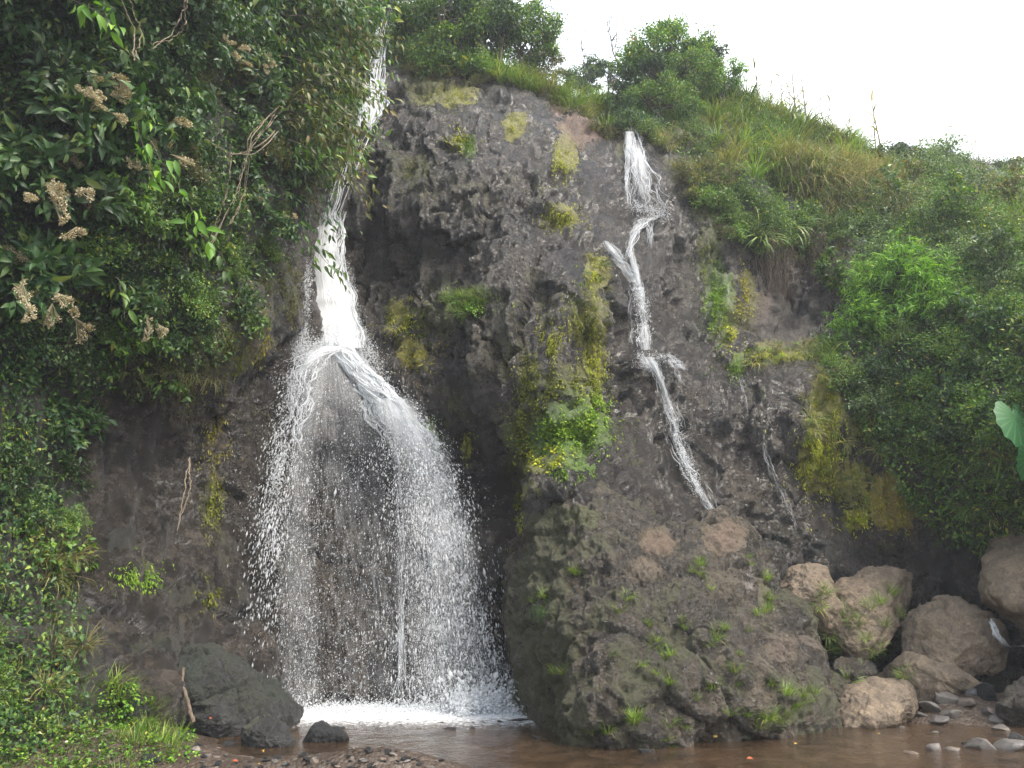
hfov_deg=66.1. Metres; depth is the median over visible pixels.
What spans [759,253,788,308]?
hanging roots
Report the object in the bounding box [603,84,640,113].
tree
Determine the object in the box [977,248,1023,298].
bush
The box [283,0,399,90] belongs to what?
leafy branch
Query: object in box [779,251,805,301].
hanging roots
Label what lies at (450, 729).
river stone
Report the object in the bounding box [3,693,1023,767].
ground
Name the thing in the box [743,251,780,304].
hanging roots
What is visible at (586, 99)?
grass clump
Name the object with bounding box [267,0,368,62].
leafy branch
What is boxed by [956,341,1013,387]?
shrub
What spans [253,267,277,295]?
shrub
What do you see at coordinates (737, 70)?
tree
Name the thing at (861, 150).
grass clump
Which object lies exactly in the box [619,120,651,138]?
shrub
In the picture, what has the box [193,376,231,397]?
hanging grass
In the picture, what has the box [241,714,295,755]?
stone
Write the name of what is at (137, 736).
grass tuft
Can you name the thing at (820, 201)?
yellow grass clump
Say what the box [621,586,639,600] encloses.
grass tuft
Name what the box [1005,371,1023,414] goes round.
shrub
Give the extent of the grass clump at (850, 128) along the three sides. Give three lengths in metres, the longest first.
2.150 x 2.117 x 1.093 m
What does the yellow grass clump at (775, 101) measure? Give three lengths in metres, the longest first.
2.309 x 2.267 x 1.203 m
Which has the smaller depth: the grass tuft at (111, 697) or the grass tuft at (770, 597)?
the grass tuft at (111, 697)
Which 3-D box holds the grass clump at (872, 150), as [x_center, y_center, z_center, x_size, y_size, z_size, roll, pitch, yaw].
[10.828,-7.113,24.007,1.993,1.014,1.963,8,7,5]
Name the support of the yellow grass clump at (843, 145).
on the cliff
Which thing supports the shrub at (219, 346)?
on the cliff
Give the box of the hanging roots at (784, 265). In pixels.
[771,244,798,293]
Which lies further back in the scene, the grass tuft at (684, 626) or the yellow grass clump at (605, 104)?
the yellow grass clump at (605, 104)
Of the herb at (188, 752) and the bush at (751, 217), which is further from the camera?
the bush at (751, 217)
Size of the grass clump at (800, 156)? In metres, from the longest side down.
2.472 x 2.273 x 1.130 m
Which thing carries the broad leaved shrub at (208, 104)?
on the cliff
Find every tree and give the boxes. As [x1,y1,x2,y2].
[374,0,415,25]
[384,0,457,45]
[405,0,497,71]
[442,0,524,59]
[480,0,523,65]
[489,0,566,71]
[515,32,567,79]
[534,0,567,23]
[547,65,577,92]
[564,22,601,63]
[567,51,605,94]
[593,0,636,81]
[593,58,621,91]
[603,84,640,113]
[606,12,719,113]
[608,50,675,115]
[623,68,710,123]
[662,46,727,103]
[671,30,730,104]
[703,52,751,100]
[811,243,848,307]
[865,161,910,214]
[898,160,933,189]
[930,170,979,228]
[964,221,1023,274]
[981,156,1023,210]
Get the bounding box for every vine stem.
[121,0,142,60]
[153,0,187,48]
[177,457,191,530]
[193,124,283,157]
[205,152,231,242]
[211,71,307,243]
[228,97,294,224]
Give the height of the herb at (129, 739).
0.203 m
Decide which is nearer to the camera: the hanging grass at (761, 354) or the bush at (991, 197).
the hanging grass at (761, 354)
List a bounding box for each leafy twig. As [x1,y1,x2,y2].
[70,0,125,47]
[110,277,137,329]
[130,111,173,192]
[138,121,224,260]
[197,233,245,292]
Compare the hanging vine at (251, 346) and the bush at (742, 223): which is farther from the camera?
the bush at (742, 223)
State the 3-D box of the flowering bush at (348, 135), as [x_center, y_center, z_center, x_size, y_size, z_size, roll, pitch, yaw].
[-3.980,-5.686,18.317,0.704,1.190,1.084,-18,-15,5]
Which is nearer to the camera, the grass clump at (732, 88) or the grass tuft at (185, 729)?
the grass tuft at (185, 729)
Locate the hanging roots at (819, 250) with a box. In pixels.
[801,229,831,282]
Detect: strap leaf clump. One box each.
[740,205,792,253]
[769,207,823,248]
[814,342,853,370]
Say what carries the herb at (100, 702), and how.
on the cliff
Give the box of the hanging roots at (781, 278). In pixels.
[766,227,798,306]
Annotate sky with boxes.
[398,0,1023,162]
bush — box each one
[0,112,95,225]
[0,125,72,213]
[0,217,106,344]
[0,224,79,322]
[0,617,14,643]
[0,646,27,706]
[8,28,132,145]
[19,80,127,166]
[19,152,138,240]
[51,504,95,538]
[53,32,137,100]
[66,71,194,166]
[77,305,151,347]
[90,268,142,292]
[103,121,172,181]
[109,274,140,314]
[116,227,147,263]
[120,276,167,341]
[134,239,192,269]
[148,185,176,204]
[156,268,219,324]
[185,21,252,68]
[193,281,226,313]
[209,242,256,286]
[233,49,288,104]
[237,174,270,211]
[246,229,291,265]
[260,185,274,213]
[267,209,301,243]
[269,201,291,229]
[304,0,347,55]
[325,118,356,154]
[381,23,426,59]
[392,29,448,71]
[485,37,505,64]
[621,116,671,150]
[677,110,710,136]
[684,135,713,155]
[701,184,730,212]
[701,192,753,223]
[727,86,772,116]
[727,173,763,202]
[728,217,754,230]
[736,178,783,210]
[736,224,763,248]
[737,208,772,235]
[744,112,790,145]
[747,102,789,135]
[749,199,803,240]
[751,236,775,255]
[755,186,793,213]
[790,209,827,234]
[798,126,835,150]
[798,155,852,193]
[815,343,841,363]
[815,354,870,388]
[816,352,844,371]
[818,208,864,234]
[820,220,846,244]
[829,188,881,224]
[831,181,896,219]
[833,207,881,240]
[844,377,896,418]
[853,222,909,265]
[856,206,919,242]
[860,205,890,227]
[870,143,941,170]
[873,313,934,346]
[876,164,928,220]
[881,247,956,296]
[888,135,946,162]
[888,202,934,238]
[891,198,963,246]
[896,229,937,248]
[898,184,974,229]
[899,148,967,192]
[901,191,950,226]
[904,489,937,519]
[908,171,953,203]
[910,311,961,339]
[911,235,947,260]
[913,167,946,192]
[916,209,959,238]
[916,266,989,316]
[917,123,976,160]
[921,223,996,267]
[922,138,972,176]
[924,180,960,205]
[925,218,969,249]
[929,205,994,249]
[930,188,999,230]
[932,203,1014,242]
[938,155,980,179]
[940,283,981,313]
[941,154,996,181]
[941,166,972,185]
[944,489,1004,529]
[947,412,986,450]
[948,255,974,279]
[949,233,995,270]
[950,287,1022,349]
[951,144,986,165]
[951,186,1023,231]
[952,163,1008,196]
[952,275,1012,311]
[962,180,1015,217]
[962,246,1023,283]
[962,280,1023,323]
[965,245,1012,287]
[971,407,1022,453]
[973,213,1000,234]
[973,281,1023,325]
[974,267,1023,302]
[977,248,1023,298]
[980,461,1018,499]
[986,144,1023,169]
[990,327,1023,354]
[993,176,1023,210]
[995,243,1023,271]
[998,153,1023,178]
[1000,170,1023,193]
[1002,213,1023,255]
[1013,188,1023,222]
[1013,288,1023,314]
[1014,223,1023,250]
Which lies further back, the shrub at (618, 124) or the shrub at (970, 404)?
the shrub at (618, 124)
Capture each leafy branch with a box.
[251,49,393,126]
[257,137,362,263]
[263,9,361,96]
[266,0,392,63]
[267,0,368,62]
[272,81,377,192]
[272,89,367,178]
[274,33,365,112]
[274,48,370,137]
[275,12,387,109]
[276,91,397,160]
[276,126,376,180]
[279,0,384,57]
[279,0,410,66]
[279,45,383,114]
[280,51,403,117]
[282,221,346,291]
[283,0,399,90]
[283,51,367,146]
[284,89,369,153]
[285,0,395,43]
[286,0,404,68]
[288,135,391,219]
[296,0,403,37]
[301,0,397,35]
[312,0,377,41]
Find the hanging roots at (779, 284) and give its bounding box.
[767,242,795,306]
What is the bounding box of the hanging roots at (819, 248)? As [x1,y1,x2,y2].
[811,227,825,292]
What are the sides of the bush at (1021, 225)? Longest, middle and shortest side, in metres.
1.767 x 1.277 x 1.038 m
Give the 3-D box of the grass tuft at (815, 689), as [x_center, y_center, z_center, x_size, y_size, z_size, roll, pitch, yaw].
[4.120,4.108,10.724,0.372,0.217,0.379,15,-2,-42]
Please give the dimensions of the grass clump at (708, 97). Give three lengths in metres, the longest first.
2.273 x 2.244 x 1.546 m
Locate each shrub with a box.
[0,0,41,55]
[0,0,41,63]
[0,0,62,60]
[0,0,127,56]
[0,54,71,112]
[0,102,25,150]
[0,286,47,346]
[0,359,44,400]
[0,441,60,501]
[3,268,78,305]
[3,326,69,378]
[4,91,70,143]
[10,486,61,538]
[14,2,103,59]
[17,0,94,38]
[20,0,83,50]
[38,438,99,491]
[39,324,110,387]
[42,401,117,450]
[45,387,109,443]
[60,297,102,332]
[62,17,131,62]
[62,195,144,244]
[68,0,159,83]
[68,207,136,268]
[72,253,122,297]
[77,253,156,294]
[87,348,127,386]
[88,282,143,338]
[89,164,161,226]
[90,325,144,356]
[95,12,164,77]
[97,313,150,363]
[105,89,187,176]
[106,0,156,44]
[108,0,170,27]
[108,378,151,395]
[113,331,147,367]
[116,313,151,334]
[118,179,175,237]
[121,317,174,357]
[122,287,168,322]
[126,61,207,151]
[128,12,219,86]
[130,0,184,26]
[130,352,191,388]
[139,25,208,77]
[143,311,192,354]
[143,363,194,401]
[145,272,179,292]
[153,61,232,125]
[153,173,200,233]
[158,210,205,259]
[161,0,205,38]
[161,96,229,167]
[165,167,210,216]
[167,141,220,197]
[167,259,208,295]
[169,290,231,343]
[169,317,227,367]
[177,125,237,179]
[178,192,214,236]
[180,52,220,98]
[181,0,244,58]
[183,329,205,361]
[184,162,255,232]
[188,253,216,281]
[189,6,235,79]
[193,213,243,263]
[193,330,225,361]
[196,192,223,214]
[198,0,276,62]
[198,356,221,378]
[212,274,271,326]
[215,235,244,257]
[216,77,255,109]
[217,89,275,167]
[219,147,274,217]
[220,90,279,144]
[220,181,256,235]
[221,36,263,88]
[231,0,299,71]
[231,50,272,104]
[231,306,272,338]
[232,225,251,250]
[238,0,285,51]
[240,243,274,282]
[242,30,287,102]
[249,122,289,166]
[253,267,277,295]
[254,134,312,183]
[255,1,288,57]
[256,133,297,170]
[258,0,323,61]
[260,99,300,160]
[266,90,303,147]
[267,75,324,146]
[274,24,305,69]
[277,58,303,97]
[280,19,319,75]
[280,51,327,136]
[284,172,322,210]
[285,139,339,192]
[286,116,332,181]
[289,169,332,187]
[297,4,318,50]
[297,13,335,73]
[298,115,330,164]
[299,132,343,199]
[301,102,319,142]
[311,125,347,167]
[320,38,342,72]
[321,30,340,59]
[324,52,348,116]
[325,109,351,142]
[329,132,360,161]
[333,38,348,59]
[334,71,371,107]
[339,59,377,82]
[340,47,363,74]
[340,92,368,119]
[344,46,374,65]
[350,25,383,53]
[358,0,391,20]
[364,0,380,22]
[387,25,431,56]
[399,61,414,74]
[406,34,468,75]
[412,54,451,80]
[432,50,468,74]
[435,45,497,75]
[436,36,487,63]
[449,62,470,77]
[454,47,492,74]
[455,41,505,77]
[457,41,494,66]
[462,73,491,87]
[477,66,507,82]
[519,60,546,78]
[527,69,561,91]
[546,89,580,110]
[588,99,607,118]
[597,94,620,121]
[604,123,625,140]
[608,97,647,124]
[609,111,624,122]
[613,117,628,130]
[614,104,656,133]
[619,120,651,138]
[634,104,667,126]
[658,115,677,131]
[666,129,703,146]
[666,157,701,185]
[677,182,701,199]
[686,153,727,176]
[687,174,727,209]
[698,166,735,191]
[707,179,743,207]
[710,221,739,241]
[715,169,744,184]
[717,214,749,243]
[723,197,741,215]
[729,175,755,189]
[748,194,791,233]
[772,226,801,251]
[791,247,807,264]
[792,196,823,218]
[794,223,820,250]
[808,204,832,222]
[808,319,871,353]
[809,210,837,234]
[822,290,886,336]
[834,237,851,249]
[837,254,901,315]
[838,353,874,392]
[840,257,876,287]
[844,321,887,349]
[854,288,905,339]
[856,344,899,379]
[857,138,894,158]
[867,408,903,436]
[868,227,948,292]
[868,382,902,405]
[871,235,924,266]
[871,237,951,270]
[873,350,929,388]
[874,404,928,453]
[885,215,923,245]
[886,136,927,160]
[893,246,982,302]
[894,289,956,323]
[894,321,956,361]
[895,365,943,399]
[898,341,943,374]
[899,391,948,423]
[900,366,940,396]
[900,411,957,454]
[917,246,997,293]
[917,315,965,342]
[919,272,981,319]
[921,317,974,362]
[922,354,969,383]
[922,396,976,454]
[938,294,997,329]
[940,354,996,402]
[943,324,1014,370]
[943,377,1014,435]
[946,243,997,275]
[949,255,990,291]
[955,207,1023,247]
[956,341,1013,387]
[959,356,1007,398]
[961,222,1023,259]
[967,390,1022,455]
[971,146,1004,168]
[972,387,1022,429]
[981,346,1023,387]
[992,385,1023,409]
[994,248,1023,293]
[996,317,1023,334]
[996,318,1023,353]
[1000,306,1023,344]
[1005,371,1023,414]
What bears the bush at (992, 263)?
on the cliff
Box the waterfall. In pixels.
[237,11,522,720]
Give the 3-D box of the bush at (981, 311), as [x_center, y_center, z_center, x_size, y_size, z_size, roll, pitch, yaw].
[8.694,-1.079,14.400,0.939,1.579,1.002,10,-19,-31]
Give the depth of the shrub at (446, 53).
20.99 m
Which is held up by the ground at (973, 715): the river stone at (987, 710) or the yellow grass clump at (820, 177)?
the river stone at (987, 710)
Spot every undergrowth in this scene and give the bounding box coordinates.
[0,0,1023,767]
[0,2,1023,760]
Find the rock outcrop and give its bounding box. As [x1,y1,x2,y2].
[499,480,847,761]
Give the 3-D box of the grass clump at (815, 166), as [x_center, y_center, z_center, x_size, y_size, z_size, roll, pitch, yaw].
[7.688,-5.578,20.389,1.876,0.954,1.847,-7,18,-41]
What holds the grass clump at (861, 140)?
on the cliff
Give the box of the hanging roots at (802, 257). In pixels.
[790,233,811,285]
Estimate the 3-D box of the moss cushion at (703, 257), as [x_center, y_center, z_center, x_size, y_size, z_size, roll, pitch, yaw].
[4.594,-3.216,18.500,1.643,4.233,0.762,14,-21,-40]
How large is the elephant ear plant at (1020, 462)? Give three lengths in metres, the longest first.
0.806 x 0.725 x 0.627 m
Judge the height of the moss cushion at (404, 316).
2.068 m
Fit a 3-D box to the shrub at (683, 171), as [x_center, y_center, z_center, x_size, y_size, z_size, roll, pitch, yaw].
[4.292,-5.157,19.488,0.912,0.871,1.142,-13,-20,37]
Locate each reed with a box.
[745,57,765,98]
[766,74,779,104]
[768,73,789,108]
[780,82,799,117]
[784,64,800,120]
[795,69,816,116]
[814,94,833,121]
[823,93,840,121]
[841,111,857,134]
[855,90,892,142]
[861,103,876,143]
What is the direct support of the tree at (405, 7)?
on the cliff
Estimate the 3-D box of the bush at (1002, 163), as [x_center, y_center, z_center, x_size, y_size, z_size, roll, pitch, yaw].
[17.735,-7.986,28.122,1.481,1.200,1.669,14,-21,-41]
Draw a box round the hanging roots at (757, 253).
[736,225,772,281]
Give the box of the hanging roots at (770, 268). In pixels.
[745,241,786,317]
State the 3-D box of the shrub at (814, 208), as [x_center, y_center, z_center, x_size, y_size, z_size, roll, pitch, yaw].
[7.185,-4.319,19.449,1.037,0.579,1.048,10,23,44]
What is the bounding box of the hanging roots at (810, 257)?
[801,244,825,282]
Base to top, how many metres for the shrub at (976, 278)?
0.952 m
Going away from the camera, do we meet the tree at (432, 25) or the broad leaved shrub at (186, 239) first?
the broad leaved shrub at (186, 239)
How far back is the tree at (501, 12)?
21.69 m
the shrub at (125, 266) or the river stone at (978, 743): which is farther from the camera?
the shrub at (125, 266)
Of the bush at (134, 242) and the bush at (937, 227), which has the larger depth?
the bush at (937, 227)
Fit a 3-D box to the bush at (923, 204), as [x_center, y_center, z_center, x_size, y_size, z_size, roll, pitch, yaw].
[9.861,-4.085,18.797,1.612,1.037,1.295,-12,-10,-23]
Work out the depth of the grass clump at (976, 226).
16.93 m
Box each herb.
[0,739,27,756]
[1,711,25,730]
[3,697,21,709]
[4,603,22,615]
[6,696,30,712]
[6,742,32,755]
[8,725,38,740]
[10,698,36,712]
[12,525,39,539]
[12,709,40,724]
[12,751,46,764]
[14,509,61,538]
[19,534,50,559]
[22,717,56,733]
[25,684,49,699]
[26,701,50,715]
[26,732,44,743]
[27,707,53,723]
[28,658,49,671]
[31,722,66,738]
[33,551,71,568]
[33,722,69,737]
[34,742,60,756]
[34,761,74,767]
[35,749,65,763]
[36,521,77,551]
[39,537,84,571]
[39,680,74,702]
[42,735,79,752]
[47,758,80,767]
[51,755,82,767]
[54,723,89,739]
[55,693,78,706]
[55,740,82,755]
[59,725,99,741]
[66,534,97,550]
[66,710,88,724]
[67,753,98,767]
[68,551,99,572]
[69,757,108,767]
[70,719,106,734]
[83,730,115,746]
[83,744,107,756]
[88,757,112,767]
[91,690,116,706]
[93,743,114,753]
[99,734,118,743]
[99,756,123,767]
[100,710,120,722]
[100,745,132,757]
[101,692,121,705]
[101,723,127,730]
[103,704,129,720]
[108,693,147,712]
[110,677,139,692]
[112,717,148,731]
[114,744,140,759]
[118,761,140,767]
[122,731,158,746]
[130,694,153,702]
[131,747,156,761]
[137,751,174,767]
[143,733,176,742]
[143,744,170,756]
[169,745,200,762]
[171,728,197,740]
[452,307,464,317]
[465,302,482,317]
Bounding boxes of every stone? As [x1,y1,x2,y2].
[141,754,162,762]
[221,741,236,747]
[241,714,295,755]
[302,720,348,751]
[437,727,455,736]
[497,720,509,725]
[505,718,528,723]
[530,736,546,741]
[638,748,654,759]
[903,750,921,758]
[914,711,927,716]
[918,701,940,711]
[925,743,940,756]
[929,715,949,723]
[934,691,958,703]
[939,709,961,718]
[943,746,960,755]
[958,698,975,706]
[962,737,998,757]
[964,688,976,695]
[974,682,997,700]
[980,707,994,714]
[988,712,1004,722]
[991,724,1010,735]
[993,738,1023,756]
[1008,732,1023,739]
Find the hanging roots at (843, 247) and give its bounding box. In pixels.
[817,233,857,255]
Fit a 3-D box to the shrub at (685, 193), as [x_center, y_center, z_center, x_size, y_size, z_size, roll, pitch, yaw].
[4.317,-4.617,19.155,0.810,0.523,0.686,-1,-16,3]
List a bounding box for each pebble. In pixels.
[191,746,200,750]
[215,760,221,765]
[273,755,280,759]
[298,752,306,757]
[310,757,318,764]
[385,748,391,754]
[401,756,410,759]
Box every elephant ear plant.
[993,401,1023,479]
[1002,445,1023,480]
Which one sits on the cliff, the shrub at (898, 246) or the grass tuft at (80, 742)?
the shrub at (898, 246)
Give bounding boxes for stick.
[181,667,195,723]
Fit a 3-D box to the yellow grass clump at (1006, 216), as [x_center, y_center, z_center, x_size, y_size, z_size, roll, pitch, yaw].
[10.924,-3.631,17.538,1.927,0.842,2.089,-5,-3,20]
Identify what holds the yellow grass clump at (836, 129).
on the cliff
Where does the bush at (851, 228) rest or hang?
on the cliff
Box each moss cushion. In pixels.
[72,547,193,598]
[187,540,231,617]
[197,388,242,494]
[197,452,232,554]
[200,318,264,418]
[248,302,279,372]
[266,240,308,369]
[368,289,431,368]
[384,324,445,386]
[390,128,447,199]
[395,74,451,113]
[405,76,486,119]
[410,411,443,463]
[434,273,515,323]
[435,116,485,152]
[453,429,473,467]
[456,398,649,472]
[457,116,486,163]
[493,106,531,146]
[497,356,627,421]
[500,366,537,512]
[507,478,525,550]
[509,327,561,450]
[514,439,578,473]
[521,308,578,379]
[523,453,612,493]
[532,191,610,241]
[538,142,582,207]
[555,277,624,387]
[570,267,616,456]
[574,250,609,326]
[574,369,627,473]
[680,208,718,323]
[695,228,747,374]
[699,342,846,363]
[711,302,749,369]
[724,358,747,389]
[732,258,757,347]
[765,403,864,530]
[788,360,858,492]
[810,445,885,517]
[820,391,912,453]
[824,437,952,553]
[830,503,878,538]
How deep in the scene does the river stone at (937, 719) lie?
11.49 m
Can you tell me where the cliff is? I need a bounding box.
[0,0,1023,764]
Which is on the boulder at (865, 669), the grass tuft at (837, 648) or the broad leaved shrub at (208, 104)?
the grass tuft at (837, 648)
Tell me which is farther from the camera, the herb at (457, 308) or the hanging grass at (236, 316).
the herb at (457, 308)
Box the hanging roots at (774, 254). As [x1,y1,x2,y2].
[759,223,798,302]
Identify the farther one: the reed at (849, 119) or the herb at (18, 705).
the reed at (849, 119)
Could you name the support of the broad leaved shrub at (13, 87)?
on the cliff
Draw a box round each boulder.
[117,696,152,723]
[177,642,303,742]
[780,562,846,642]
[798,635,830,685]
[828,565,912,660]
[830,656,877,683]
[838,676,918,736]
[877,651,982,701]
[900,594,1010,676]
[978,527,1023,639]
[995,676,1023,726]
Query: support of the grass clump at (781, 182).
on the cliff
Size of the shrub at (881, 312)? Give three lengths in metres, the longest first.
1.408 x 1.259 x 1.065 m
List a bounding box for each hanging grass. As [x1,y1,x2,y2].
[38,602,77,627]
[58,577,96,596]
[59,577,75,601]
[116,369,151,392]
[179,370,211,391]
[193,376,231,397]
[204,321,235,354]
[222,305,250,336]
[223,330,243,347]
[253,306,285,329]
[384,319,398,339]
[407,340,420,352]
[412,354,432,373]
[553,104,579,116]
[571,337,591,355]
[573,323,583,342]
[579,291,601,305]
[580,120,607,133]
[581,302,604,322]
[581,319,600,344]
[595,259,614,277]
[657,120,691,132]
[702,132,730,147]
[734,358,764,373]
[751,347,770,361]
[753,236,784,254]
[769,337,798,353]
[774,350,806,370]
[788,337,818,354]
[792,389,814,404]
[796,405,829,430]
[798,460,814,476]
[799,348,822,361]
[802,424,828,445]
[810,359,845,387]
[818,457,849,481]
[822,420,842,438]
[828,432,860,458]
[836,497,867,514]
[839,481,865,499]
[844,481,863,500]
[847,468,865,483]
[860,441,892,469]
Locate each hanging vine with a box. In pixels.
[0,390,12,477]
[0,416,57,501]
[0,431,30,536]
[2,485,36,544]
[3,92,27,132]
[28,315,75,377]
[29,274,104,371]
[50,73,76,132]
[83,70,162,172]
[94,390,111,431]
[114,184,172,268]
[122,154,180,252]
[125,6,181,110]
[150,379,179,423]
[166,363,205,426]
[167,328,207,393]
[171,394,209,431]
[172,121,236,236]
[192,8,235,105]
[196,350,236,390]
[241,331,258,366]
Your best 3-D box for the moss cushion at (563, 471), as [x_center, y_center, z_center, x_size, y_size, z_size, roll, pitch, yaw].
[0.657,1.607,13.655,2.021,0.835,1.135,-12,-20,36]
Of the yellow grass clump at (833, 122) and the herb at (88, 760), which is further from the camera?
the yellow grass clump at (833, 122)
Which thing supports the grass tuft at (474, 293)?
on the cliff
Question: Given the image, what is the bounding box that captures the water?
[216,707,1023,767]
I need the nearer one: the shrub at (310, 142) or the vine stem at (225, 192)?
the vine stem at (225, 192)
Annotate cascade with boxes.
[605,131,700,491]
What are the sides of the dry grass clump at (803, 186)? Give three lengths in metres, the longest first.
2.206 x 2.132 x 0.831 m
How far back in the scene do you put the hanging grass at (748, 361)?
16.29 m
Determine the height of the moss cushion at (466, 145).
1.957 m
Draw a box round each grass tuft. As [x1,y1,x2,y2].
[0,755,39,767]
[46,712,72,730]
[57,730,95,753]
[77,684,103,703]
[79,663,130,691]
[94,722,131,740]
[100,687,131,706]
[105,662,147,690]
[105,715,144,742]
[107,671,147,702]
[114,713,142,728]
[116,718,161,747]
[117,713,157,734]
[118,726,142,738]
[124,705,168,724]
[129,728,158,744]
[131,711,174,732]
[133,683,157,696]
[136,720,185,742]
[146,719,165,735]
[150,727,193,749]
[155,721,180,741]
[156,708,183,720]
[164,714,195,735]
[166,739,194,752]
[452,300,472,322]
[458,293,468,305]
[465,282,488,300]
[466,286,476,296]
[473,298,486,319]
[476,289,491,303]
[477,280,491,298]
[534,586,546,598]
[543,663,556,674]
[550,662,567,677]
[563,559,578,572]
[599,716,623,735]
[609,601,627,613]
[620,705,650,725]
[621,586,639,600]
[624,703,647,720]
[635,656,650,669]
[643,633,665,652]
[660,709,683,727]
[663,643,679,656]
[679,618,694,629]
[689,554,708,566]
[703,624,728,644]
[703,639,717,647]
[718,619,734,629]
[723,654,749,674]
[742,708,760,716]
[749,607,767,615]
[751,717,770,730]
[757,701,779,724]
[758,601,772,613]
[758,707,780,723]
[761,569,772,580]
[765,600,777,612]
[765,672,785,687]
[766,588,776,600]
[772,680,801,695]
[783,708,795,717]
[787,681,801,698]
[792,696,804,710]
[798,686,816,698]
[809,579,839,598]
[809,594,829,617]
[809,683,823,694]
[821,628,841,645]
[824,631,846,660]
[837,665,867,682]
[838,596,860,628]
[839,607,871,630]
[856,628,875,644]
[859,595,879,609]
[862,633,889,657]
[873,591,891,604]
[873,650,890,663]
[877,615,897,627]
[881,579,903,596]
[886,638,900,652]
[889,663,912,681]
[894,604,906,619]
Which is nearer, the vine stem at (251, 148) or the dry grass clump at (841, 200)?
the vine stem at (251, 148)
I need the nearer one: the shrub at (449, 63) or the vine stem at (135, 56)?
the vine stem at (135, 56)
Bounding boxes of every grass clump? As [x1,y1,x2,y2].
[1,637,47,667]
[16,661,79,709]
[19,533,67,571]
[24,624,81,664]
[25,552,84,599]
[26,536,91,586]
[41,527,110,572]
[60,662,106,690]
[64,617,116,663]
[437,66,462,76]
[472,44,520,78]
[483,60,517,79]
[485,52,531,84]
[492,57,546,88]
[493,51,536,75]
[496,53,532,78]
[502,63,538,84]
[516,64,549,90]
[520,67,544,82]
[522,65,557,93]
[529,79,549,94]
[530,66,565,86]
[532,61,581,99]
[542,68,591,102]
[544,79,578,105]
[548,73,573,90]
[551,88,591,107]
[555,79,600,106]
[568,97,594,117]
[575,87,601,105]
[577,96,607,116]
[578,75,614,107]
[578,97,627,131]
[583,76,614,97]
[586,92,615,116]
[596,97,614,111]
[642,123,676,145]
[653,130,679,145]
[661,154,690,168]
[663,138,679,152]
[679,168,717,184]
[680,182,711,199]
[682,151,716,171]
[688,115,744,146]
[691,101,738,130]
[700,92,742,114]
[701,83,750,99]
[702,83,749,119]
[703,141,751,162]
[704,63,754,96]
[705,89,775,127]
[706,155,724,170]
[707,112,761,140]
[710,155,763,172]
[714,72,779,100]
[715,67,773,103]
[715,136,763,165]
[719,121,756,154]
[720,77,756,104]
[724,97,780,129]
[724,113,766,145]
[725,92,789,117]
[727,119,789,159]
[732,136,791,179]
[738,82,784,112]
[744,102,785,123]
[749,142,795,177]
[750,96,783,118]
[750,111,805,139]
[751,85,797,121]
[755,121,817,155]
[756,124,813,155]
[757,91,790,114]
[759,137,828,179]
[760,133,825,167]
[760,160,806,190]
[762,92,793,120]
[762,98,797,118]
[762,129,802,167]
[764,140,836,175]
[765,134,818,176]
[766,152,795,181]
[768,139,838,173]
[768,162,812,189]
[768,172,811,194]
[769,139,825,164]
[770,160,818,195]
[770,163,823,199]
[771,136,837,168]
[774,98,820,122]
[774,111,827,128]
[775,156,812,192]
[776,98,799,122]
[776,112,806,138]
[776,154,855,190]
[777,114,832,140]
[777,146,827,175]
[778,171,831,196]
[779,92,830,129]
[780,166,830,197]
[782,169,837,192]
[783,109,819,128]
[783,126,860,169]
[783,128,825,150]
[785,95,815,117]
[785,135,830,155]
[785,141,855,183]
[786,153,853,176]
[787,120,840,156]
[787,153,834,176]
[790,107,835,137]
[790,162,828,183]
[790,169,850,209]
[790,179,833,202]
[798,149,837,180]
[798,155,841,173]
[799,141,853,173]
[799,151,858,182]
[800,108,843,132]
[802,177,846,202]
[804,157,875,191]
[805,108,838,135]
[805,117,845,136]
[806,164,880,201]
[807,340,830,354]
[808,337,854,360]
[810,128,863,165]
[810,138,865,162]
[810,177,846,209]
[811,188,854,216]
[814,166,862,202]
[814,180,864,202]
[818,112,852,132]
[818,114,848,142]
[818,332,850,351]
[819,115,858,140]
[820,139,867,157]
[820,175,884,204]
[820,195,867,218]
[821,128,845,146]
[821,170,877,189]
[822,184,875,208]
[823,134,891,172]
[825,165,876,196]
[826,156,870,194]
[827,130,879,156]
[827,159,873,182]
[829,180,880,220]
[830,117,878,145]
[832,137,870,171]
[832,138,891,177]
[832,138,892,168]
[832,145,858,164]
[833,158,874,182]
[835,119,866,144]
[835,121,888,147]
[835,124,879,148]
[835,152,878,186]
[837,172,865,204]
[840,131,880,169]
[840,180,891,208]
[841,131,880,153]
[846,150,897,182]
[850,151,888,183]
[851,155,884,178]
[853,135,891,159]
[853,162,905,200]
[854,143,890,166]
[854,180,927,208]
[856,184,906,212]
[864,172,941,205]
[869,146,906,176]
[870,147,913,165]
[874,150,916,176]
[875,159,903,173]
[876,189,928,217]
[880,185,928,218]
[881,146,947,182]
[881,162,938,190]
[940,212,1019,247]
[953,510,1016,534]
[954,525,989,561]
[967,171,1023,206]
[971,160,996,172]
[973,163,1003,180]
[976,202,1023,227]
[978,489,1022,525]
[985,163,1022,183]
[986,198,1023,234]
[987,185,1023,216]
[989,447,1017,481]
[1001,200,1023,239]
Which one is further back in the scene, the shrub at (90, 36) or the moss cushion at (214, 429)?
the moss cushion at (214, 429)
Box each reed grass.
[774,98,816,117]
[777,103,848,137]
[813,112,873,144]
[819,125,882,147]
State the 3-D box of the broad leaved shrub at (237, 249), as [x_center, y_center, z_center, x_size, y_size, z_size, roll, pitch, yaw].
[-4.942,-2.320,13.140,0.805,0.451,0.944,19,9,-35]
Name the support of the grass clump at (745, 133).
on the cliff

